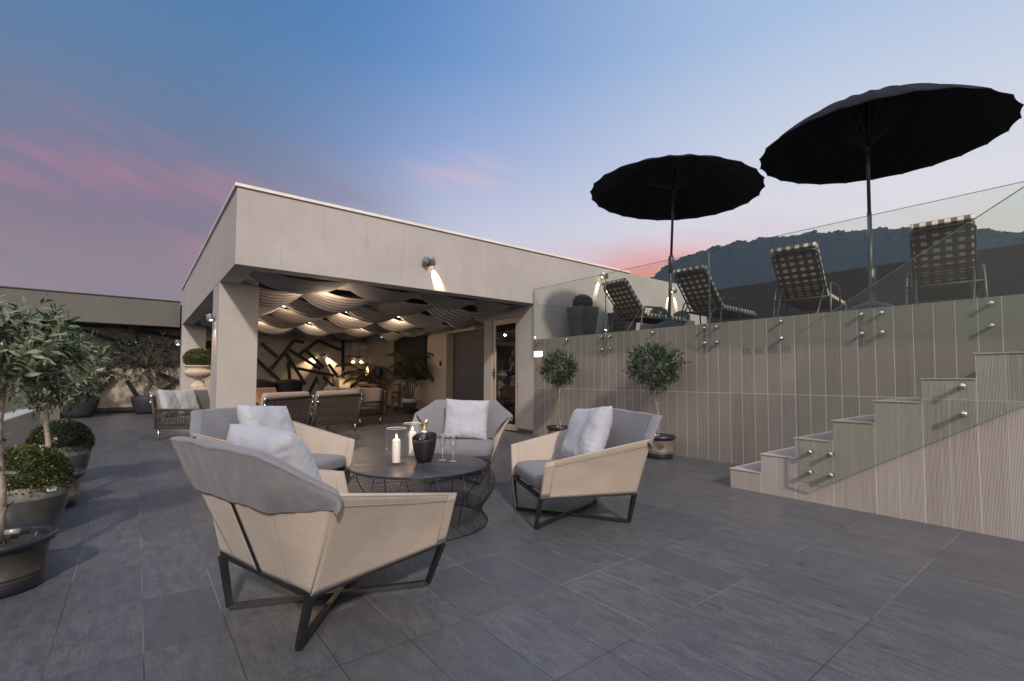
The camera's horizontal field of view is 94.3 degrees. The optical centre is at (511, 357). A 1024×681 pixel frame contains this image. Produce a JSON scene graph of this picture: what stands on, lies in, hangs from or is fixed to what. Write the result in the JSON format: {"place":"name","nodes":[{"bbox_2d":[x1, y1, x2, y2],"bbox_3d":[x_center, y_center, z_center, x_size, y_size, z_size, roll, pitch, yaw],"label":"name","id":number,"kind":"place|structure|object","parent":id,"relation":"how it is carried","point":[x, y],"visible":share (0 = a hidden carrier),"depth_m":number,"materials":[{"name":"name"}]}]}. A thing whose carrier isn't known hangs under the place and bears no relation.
{"place":"outdoors","nodes":[
{"label":"outdoors","id":0,"kind":"place"},
{"bbox_2d":[345,387,361,400],"bbox_3d":[-4.085,0.995,12.161,0.500,0.480,0.184,-7,-26,14],"label":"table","id":1,"kind":"object","parent":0,"point":[359,389],"visible":0.19,"depth_m":12.16,"materials":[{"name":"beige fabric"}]},
{"bbox_2d":[0,408,1023,680],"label":"terrace floor","id":2,"kind":"structure","parent":0,"point":[698,570],"depth_m":2.52,"materials":[{"name":"tile"}]},
{"bbox_2d":[2,409,39,446],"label":"parapet wall","id":3,"kind":"structure","parent":2,"relation":"on","point":[16,427],"depth_m":6.68,"materials":[{"name":"paint"}]},
{"bbox_2d":[3,443,74,526],"bbox_3d":[-3.503,0.949,3.390,0.570,0.672,0.574,2,-3,-38],"label":"boxwood ball","id":4,"kind":"object","parent":2,"relation":"on","point":[39,482],"visible":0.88,"depth_m":3.31,"materials":[{"name":"green plant"}]},
{"bbox_2d":[0,291,98,598],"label":"olive tree","id":5,"kind":"object","parent":2,"relation":"on","point":[24,549],"visible":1,"depth_m":2.58,"materials":[{"name":"green plant"}]},
{"bbox_2d":[25,418,95,478],"bbox_3d":[-4.820,1.001,5.080,0.560,0.703,0.557,2,-3,-38],"label":"boxwood ball","id":6,"kind":"object","parent":2,"relation":"on","point":[72,441],"visible":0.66,"depth_m":5.00,"materials":[{"name":"green plant"}]},
{"bbox_2d":[6,328,121,508],"bbox_3d":[-4.099,0.510,4.251,1.000,1.618,0.906,-1,-3,34],"label":"olive tree","id":7,"kind":"object","parent":2,"relation":"on","point":[74,394],"visible":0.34,"depth_m":4.20,"materials":[{"name":"green plant"}]},
{"bbox_2d":[58,329,129,417],"bbox_3d":[-12.298,0.418,13.512,2.235,2.544,2.458,2,-3,-38],"label":"olive tree","id":8,"kind":"object","parent":2,"relation":"on","point":[88,409],"visible":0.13,"depth_m":13.32,"materials":[{"name":"green plant"}]},
{"bbox_2d":[97,325,180,413],"bbox_3d":[-11.555,0.260,14.951,2.724,2.992,2.599,2,-3,-38],"label":"olive tree","id":9,"kind":"object","parent":2,"relation":"on","point":[141,405],"visible":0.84,"depth_m":14.81,"materials":[{"name":"green plant"}]},
{"bbox_2d":[149,389,209,440],"bbox_3d":[-6.041,1.088,9.378,1.097,0.896,1.551,0,-3,0],"label":"woven sofa","id":10,"kind":"object","parent":2,"relation":"on","point":[161,420],"visible":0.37,"depth_m":8.63,"materials":[{"name":"brown wicker"}]},
{"bbox_2d":[157,389,182,414],"bbox_3d":[-6.398,0.834,8.913,0.196,0.500,0.500,-20,-5,-4],"label":"pillow","id":11,"kind":"object","parent":10,"relation":"on","point":[168,399],"visible":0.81,"depth_m":8.76,"materials":[{"name":"fabric"}]},
{"bbox_2d":[174,388,199,414],"bbox_3d":[-6.333,0.848,9.218,0.194,0.500,0.500,-19,-2,10],"label":"pillow","id":12,"kind":"object","parent":10,"relation":"on","point":[187,398],"visible":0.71,"depth_m":9.17,"materials":[{"name":"fabric"}]},
{"bbox_2d":[0,286,378,418],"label":"building","id":13,"kind":"structure","parent":2,"relation":"on","point":[102,309],"depth_m":13.59,"materials":[{"name":"grey"}]},
{"bbox_2d":[183,365,210,389],"bbox_3d":[-8.623,0.948,13.040,0.690,1.475,0.690,2,-3,-38],"label":"stone urn","id":14,"kind":"object","parent":2,"relation":"on","point":[197,373],"visible":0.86,"depth_m":12.87,"materials":[{"name":"beige stone"}]},
{"bbox_2d":[182,348,210,365],"bbox_3d":[-8.622,0.022,13.076,0.774,0.617,0.776,2,-3,-38],"label":"boxwood ball","id":15,"kind":"object","parent":14,"relation":"in","point":[199,356],"visible":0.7,"depth_m":12.85,"materials":[{"name":"green plant"}]},
{"bbox_2d":[62,315,364,413],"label":"wall","id":16,"kind":"structure","parent":2,"relation":"on","point":[292,355],"depth_m":17.82,"materials":[{"name":"paint"}]},
{"bbox_2d":[348,342,366,362],"bbox_3d":[-6.492,-0.203,20.016,0.670,0.840,0.368,2,-3,-38],"label":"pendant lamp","id":17,"kind":"object","parent":16,"relation":"attached to","point":[357,349],"depth_m":19.88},
{"bbox_2d":[256,388,275,405],"bbox_3d":[-5.950,1.184,11.567,0.957,0.896,1.251,-1,-3,22],"label":"table","id":18,"kind":"object","parent":2,"relation":"on","point":[260,392],"visible":0.07,"depth_m":11.75,"materials":[{"name":"brown wood"}]},
{"bbox_2d":[256,379,277,391],"bbox_3d":[-7.067,1.149,13.303,0.769,1.114,0.769,-2,-3,37],"label":"tub chair","id":19,"kind":"object","parent":2,"relation":"on","point":[261,383],"visible":0.12,"depth_m":13.09,"materials":[{"name":"black leather"}]},
{"bbox_2d":[189,405,354,481],"bbox_3d":[-2.152,0.893,4.325,1.044,0.868,1.243,0,-3,12],"label":"armchair","id":20,"kind":"object","parent":2,"relation":"on","point":[330,451],"visible":0.36,"depth_m":4.38,"materials":[{"name":"beige fabric"}]},
{"bbox_2d":[236,405,295,434],"bbox_3d":[-2.235,0.668,4.373,0.213,0.500,0.580,-25,-13,13],"label":"pillow","id":21,"kind":"object","parent":20,"relation":"on","point":[277,417],"visible":0.42,"depth_m":4.29,"materials":[{"name":"fabric"}]},
{"bbox_2d":[260,391,313,424],"bbox_3d":[-4.351,1.055,8.478,0.957,0.896,1.291,0,-3,13],"label":"woven sofa","id":22,"kind":"object","parent":2,"relation":"on","point":[296,404],"visible":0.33,"depth_m":8.55,"materials":[{"name":"brown wicker"}]},
{"bbox_2d":[275,379,302,391],"bbox_3d":[-6.545,1.175,13.834,0.769,1.114,0.769,0,-3,-3],"label":"tub chair","id":23,"kind":"object","parent":2,"relation":"on","point":[290,385],"visible":0.41,"depth_m":13.58,"materials":[{"name":"black leather"}]},
{"bbox_2d":[169,436,456,650],"bbox_3d":[-0.995,0.814,2.411,1.244,0.870,1.046,-2,-3,36],"label":"armchair","id":24,"kind":"object","parent":2,"relation":"on","point":[308,539],"visible":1,"depth_m":2.04,"materials":[{"name":"beige fabric"}]},
{"bbox_2d":[227,424,321,480],"bbox_3d":[-1.232,0.590,2.499,0.600,0.500,0.223,1,24,35],"label":"pillow","id":25,"kind":"object","parent":24,"relation":"on","point":[290,448],"visible":0.44,"depth_m":2.33,"materials":[{"name":"fabric"}]},
{"bbox_2d":[315,374,329,390],"bbox_3d":[-5.989,1.135,15.053,0.452,1.297,0.354,2,-3,-38],"label":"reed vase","id":26,"kind":"object","parent":2,"relation":"on","point":[325,384],"visible":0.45,"depth_m":15.04,"materials":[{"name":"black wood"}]},
{"bbox_2d":[306,390,362,430],"bbox_3d":[-3.907,1.117,9.841,0.957,0.896,1.331,-1,-3,21],"label":"woven sofa","id":27,"kind":"object","parent":2,"relation":"on","point":[334,407],"visible":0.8,"depth_m":9.63,"materials":[{"name":"brown wicker"}]},
{"bbox_2d":[307,387,385,425],"bbox_3d":[-4.354,1.216,12.163,2.051,0.896,0.957,-1,-3,24],"label":"woven sofa","id":28,"kind":"object","parent":2,"relation":"on","point":[372,405],"visible":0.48,"depth_m":12.08,"materials":[{"name":"brown wicker"}]},
{"bbox_2d":[323,386,338,390],"bbox_3d":[-4.878,0.985,12.683,0.500,0.480,0.182,2,-21,28],"label":"pillow","id":29,"kind":"object","parent":28,"relation":"on","point":[327,388],"visible":0.21,"depth_m":12.64,"materials":[{"name":"beige fabric"}]},
{"bbox_2d":[349,383,367,387],"bbox_3d":[-6.375,1.531,19.822,0.620,0.920,0.708,2,-3,-38],"label":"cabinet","id":30,"kind":"object","parent":2,"relation":"on","point":[350,384],"visible":0.11,"depth_m":19.59,"materials":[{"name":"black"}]},
{"bbox_2d":[335,356,393,388],"bbox_3d":[-5.628,0.920,17.683,1.918,1.961,2.030,2,-3,-38],"label":"potted palm","id":31,"kind":"object","parent":2,"relation":"on","point":[360,374],"visible":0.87,"depth_m":17.57,"materials":[{"name":"green plant"}]},
{"bbox_2d":[357,384,386,412],"bbox_3d":[-4.472,1.323,15.221,0.600,0.950,1.250,0,-3,0],"label":"bar table","id":32,"kind":"object","parent":2,"relation":"on","point":[369,385],"visible":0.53,"depth_m":15.19,"materials":[{"name":"brown wood"}]},
{"bbox_2d":[375,367,382,383],"bbox_3d":[-4.454,0.593,15.902,0.260,0.567,0.230,2,-3,-38],"label":"head sculpture","id":33,"kind":"object","parent":32,"relation":"on","point":[378,373],"visible":0.91,"depth_m":15.82,"materials":[{"name":"black wood"}]},
{"bbox_2d":[377,384,400,411],"bbox_3d":[-4.306,1.385,16.624,0.600,0.950,1.200,0,-3,0],"label":"dining table","id":34,"kind":"object","parent":2,"relation":"on","point":[395,399],"visible":0.58,"depth_m":16.78,"materials":[{"name":"brown wood"}]},
{"bbox_2d":[383,351,433,413],"bbox_3d":[-3.335,0.793,15.707,1.763,2.060,1.796,0,-3,11],"label":"potted palm","id":35,"kind":"object","parent":2,"relation":"on","point":[409,405],"visible":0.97,"depth_m":15.46,"materials":[{"name":"green plant"}]},
{"bbox_2d":[344,453,495,540],"bbox_3d":[-0.750,1.085,3.839,1.235,0.461,1.235,2,-3,-38],"label":"wire table","id":36,"kind":"object","parent":2,"relation":"on","point":[410,467],"visible":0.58,"depth_m":3.63,"materials":[{"name":"black metal"}]},
{"bbox_2d":[386,427,406,464],"bbox_3d":[-0.930,0.708,3.823,0.166,0.286,0.166,2,-3,-38],"label":"hurricane vase","id":37,"kind":"object","parent":36,"relation":"on","point":[397,429],"visible":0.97,"depth_m":3.80,"materials":[{"name":"clear glass"}]},
{"bbox_2d":[392,434,400,462],"bbox_3d":[-0.931,0.726,3.826,0.064,0.228,0.064,2,-3,-38],"label":"candle","id":38,"kind":"object","parent":37,"relation":"in","point":[396,442],"visible":1,"depth_m":3.80,"materials":[{"name":"wax"}]},
{"bbox_2d":[412,432,436,462],"bbox_3d":[-0.726,0.740,3.930,0.202,0.237,0.202,2,-3,-38],"label":"ice bucket","id":39,"kind":"object","parent":36,"relation":"on","point":[424,450],"visible":0.98,"depth_m":3.86,"materials":[{"name":"black"}]},
{"bbox_2d":[418,419,427,440],"bbox_3d":[-0.736,0.666,3.943,0.084,0.322,0.084,11,-3,-38],"label":"bottle","id":40,"kind":"object","parent":39,"relation":"in","point":[423,435],"visible":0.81,"depth_m":3.93,"materials":[{"name":"black glass"}]},
{"bbox_2d":[179,182,706,434],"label":"pavilion","id":41,"kind":"structure","parent":2,"relation":"on","point":[471,307],"depth_m":9.30,"materials":[{"name":"paint"}]},
{"bbox_2d":[175,340,181,344],"bbox_3d":[-9.888,-0.456,14.074,0.160,0.153,0.281,2,-3,-38],"label":"wall lamp","id":42,"kind":"object","parent":41,"relation":"attached to","point":[177,342],"visible":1,"depth_m":13.98,"materials":[{"name":"metal"}]},
{"bbox_2d":[206,340,211,351],"bbox_3d":[-9.350,-0.222,14.551,0.614,0.642,0.612,2,-3,-38],"label":"hanging topiary","id":43,"kind":"object","parent":41,"relation":"attached to","point":[208,345],"visible":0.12,"depth_m":14.43,"materials":[{"name":"green plant"}]},
{"bbox_2d":[206,313,214,320],"bbox_3d":[-5.088,-0.681,8.020,0.166,0.123,0.162,0,-3,8],"label":"wall lamp","id":44,"kind":"object","parent":41,"relation":"attached to","point":[210,316],"visible":1,"depth_m":7.95,"materials":[{"name":"metal"}]},
{"bbox_2d":[393,335,426,379],"bbox_3d":[-3.665,0.016,16.963,0.055,1.520,2.550,2,-3,-38],"label":"framed picture","id":45,"kind":"object","parent":41,"relation":"attached to","point":[409,346],"visible":0.54,"depth_m":16.85,"materials":[{"name":"black"}]},
{"bbox_2d":[422,256,435,265],"bbox_3d":[-1.447,-1.685,8.298,0.279,0.147,0.159,2,-3,-38],"label":"wall lamp","id":46,"kind":"object","parent":41,"relation":"attached to","point":[426,260],"visible":1,"depth_m":8.27,"materials":[{"name":"metal"}]},
{"bbox_2d":[453,330,483,400],"bbox_3d":[-0.958,0.408,14.017,0.069,2.700,3.400,2,-3,-38],"label":"sliding door","id":47,"kind":"structure","parent":41,"relation":"in","point":[468,347],"depth_m":14.42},
{"bbox_2d":[492,317,517,430],"bbox_3d":[-0.149,0.358,10.611,0.109,2.470,0.969,2,-3,-38],"label":"glass door","id":48,"kind":"structure","parent":41,"relation":"in","point":[514,427],"depth_m":10.58,"materials":[{"name":"black glass"}]},
{"bbox_2d":[600,272,607,278],"bbox_3d":[2.179,-1.935,11.178,0.262,0.140,0.149,2,-3,-38],"label":"wall lamp","id":49,"kind":"object","parent":41,"relation":"attached to","point":[603,275],"visible":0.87,"depth_m":11.10,"materials":[{"name":"metal"}]},
{"bbox_2d":[408,400,512,484],"bbox_3d":[-0.619,0.955,5.639,1.244,0.872,1.045,0,-3,2],"label":"armchair","id":50,"kind":"object","parent":2,"relation":"on","point":[499,416],"visible":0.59,"depth_m":5.84,"materials":[{"name":"grey fabric"}]},
{"bbox_2d":[442,398,489,439],"bbox_3d":[-0.554,0.745,5.755,0.540,0.500,0.180,2,-18,2],"label":"pillow","id":51,"kind":"object","parent":50,"relation":"on","point":[465,419],"visible":0.99,"depth_m":5.68,"materials":[{"name":"fabric"}]},
{"bbox_2d":[535,349,578,433],"bbox_3d":[0.831,0.668,8.389,0.809,1.704,0.791,0,-3,-4],"label":"olive tree","id":52,"kind":"object","parent":2,"relation":"on","point":[564,373],"visible":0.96,"depth_m":8.28,"materials":[{"name":"green plant"}]},
{"bbox_2d":[511,408,662,528],"bbox_3d":[0.603,0.892,4.050,1.045,0.869,1.243,1,-3,-15],"label":"armchair","id":53,"kind":"object","parent":2,"relation":"on","point":[614,466],"visible":0.77,"depth_m":3.66,"materials":[{"name":"beige fabric"}]},
{"bbox_2d":[561,406,612,458],"bbox_3d":[0.628,0.664,4.037,0.209,0.520,0.540,24,-17,-18],"label":"pillow","id":54,"kind":"object","parent":53,"relation":"on","point":[588,430],"visible":0.74,"depth_m":3.88,"materials":[{"name":"fabric"}]},
{"bbox_2d":[621,339,689,458],"bbox_3d":[2.095,0.596,6.973,0.935,1.736,0.887,1,-3,-20],"label":"olive tree","id":55,"kind":"object","parent":2,"relation":"on","point":[663,443],"visible":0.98,"depth_m":6.85,"materials":[{"name":"green plant"}]},
{"bbox_2d":[534,294,1023,464],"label":"deck wall","id":56,"kind":"structure","parent":2,"relation":"on","point":[731,397],"depth_m":6.11,"materials":[{"name":"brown wood"}]},
{"bbox_2d":[534,351,541,356],"bbox_3d":[0.537,-0.076,9.716,0.015,0.105,0.230,2,-3,-38],"label":"step light","id":57,"kind":"object","parent":56,"relation":"attached to","point":[538,354],"visible":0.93,"depth_m":9.70,"materials":[{"name":"white"}]},
{"bbox_2d":[533,181,1023,356],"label":"deck balustrade","id":58,"kind":"object","parent":56,"relation":"attached to","point":[990,325],"visible":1,"depth_m":6.16,"materials":[{"name":"clear glass"}]},
{"bbox_2d":[707,243,1023,322],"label":"slate wall","id":59,"kind":"structure","parent":2,"relation":"on","point":[1004,266],"depth_m":10.78,"materials":[{"name":"stone"}]},
{"bbox_2d":[0,0,1023,304],"label":"sky","id":60,"kind":"structure","parent":0,"point":[128,127],"materials":[{"name":"blue"}]},
{"bbox_2d":[653,227,1023,289],"bbox_3d":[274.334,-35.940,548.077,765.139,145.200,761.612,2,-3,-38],"label":"hill","id":61,"kind":"structure","parent":0,"point":[737,267],"depth_m":323.67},
{"bbox_2d":[650,227,1023,278],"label":"hillside wood","id":62,"kind":"object","parent":61,"relation":"on","point":[1019,237],"visible":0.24,"depth_m":375.61,"materials":[{"name":"green plant"}]},
{"bbox_2d":[729,351,1023,540],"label":"staircase","id":63,"kind":"structure","parent":0,"point":[971,479],"depth_m":3.82,"materials":[{"name":"brown wood"}]},
{"bbox_2d":[796,186,1023,486],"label":"stair balustrade","id":64,"kind":"object","parent":63,"relation":"attached to","point":[961,414],"visible":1,"depth_m":4.18,"materials":[{"name":"clear glass"}]},
{"bbox_3d":[-0.892,0.727,4.251,0.166,0.286,0.166,2,-3,-38],"label":"hurricane vase","id":65,"kind":"object","parent":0,"visible":0},
{"bbox_2d":[409,427,415,454],"bbox_3d":[-0.888,0.737,4.241,0.064,0.243,0.064,2,-3,-38],"label":"candle","id":66,"kind":"object","parent":65,"relation":"in","point":[412,433],"visible":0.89,"depth_m":4.21,"materials":[{"name":"wax"}]},
{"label":"upper deck floor","id":67,"kind":"structure","parent":0,"visible":0},
{"bbox_2d":[566,294,598,335],"bbox_3d":[1.504,-0.849,10.123,0.490,1.032,0.490,2,-3,-38],"label":"square planter","id":68,"kind":"object","parent":67,"relation":"on","point":[582,314],"visible":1,"depth_m":9.97,"materials":[{"name":"grey concrete"}]},
{"bbox_2d":[607,305,636,331],"bbox_3d":[2.548,-0.809,10.946,0.490,1.032,0.490,2,-3,-38],"label":"square planter","id":69,"kind":"object","parent":67,"relation":"on","point":[618,325],"visible":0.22,"depth_m":10.80,"materials":[{"name":"grey concrete"}]},
{"bbox_2d":[601,278,687,332],"bbox_3d":[2.701,-0.902,9.608,1.967,1.110,0.757,2,-3,-35],"label":"sun lounger","id":70,"kind":"object","parent":67,"relation":"on","point":[626,300],"visible":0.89,"depth_m":9.26,"materials":[{"name":"metal"}]},
{"bbox_2d":[645,306,667,328],"bbox_3d":[3.647,-0.767,11.812,0.490,1.034,0.490,2,-3,-38],"label":"square planter","id":71,"kind":"object","parent":67,"relation":"on","point":[655,311],"visible":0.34,"depth_m":11.70,"materials":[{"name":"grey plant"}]},
{"bbox_2d":[590,154,764,328],"bbox_3d":[2.636,-1.828,7.765,2.700,2.792,2.701,2,-3,-38],"label":"parasol","id":72,"kind":"object","parent":67,"relation":"on","point":[672,188],"visible":0.98,"depth_m":8.05,"materials":[{"name":"black fabric"}]},
{"bbox_2d":[673,310,694,325],"bbox_3d":[4.432,-0.734,12.431,0.490,1.028,0.490,2,-3,-38],"label":"square planter","id":73,"kind":"object","parent":67,"relation":"on","point":[686,316],"visible":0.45,"depth_m":12.30,"materials":[{"name":"grey plant"}]},
{"bbox_2d":[673,264,756,323],"bbox_3d":[3.693,-0.943,8.584,1.967,1.110,0.757,2,-3,-40],"label":"sun lounger","id":74,"kind":"object","parent":67,"relation":"on","point":[701,295],"visible":0.94,"depth_m":8.21,"materials":[{"name":"metal"}]},
{"bbox_2d":[770,241,847,316],"bbox_3d":[4.602,-0.995,7.318,0.757,1.110,1.967,-2,-4,44],"label":"sun lounger","id":75,"kind":"object","parent":67,"relation":"on","point":[800,275],"visible":1,"depth_m":6.89,"materials":[{"name":"metal"}]},
{"bbox_2d":[759,83,1023,309],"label":"parasol","id":76,"kind":"object","parent":67,"relation":"on","point":[887,131],"visible":0.99,"depth_m":6.33,"materials":[{"name":"black fabric"}]},
{"bbox_2d":[905,214,987,304],"bbox_3d":[5.676,-1.038,6.230,0.757,1.110,1.967,-2,-3,43],"label":"sun lounger","id":77,"kind":"object","parent":67,"relation":"on","point":[946,268],"visible":0.98,"depth_m":5.79,"materials":[{"name":"metal"}]}
]}

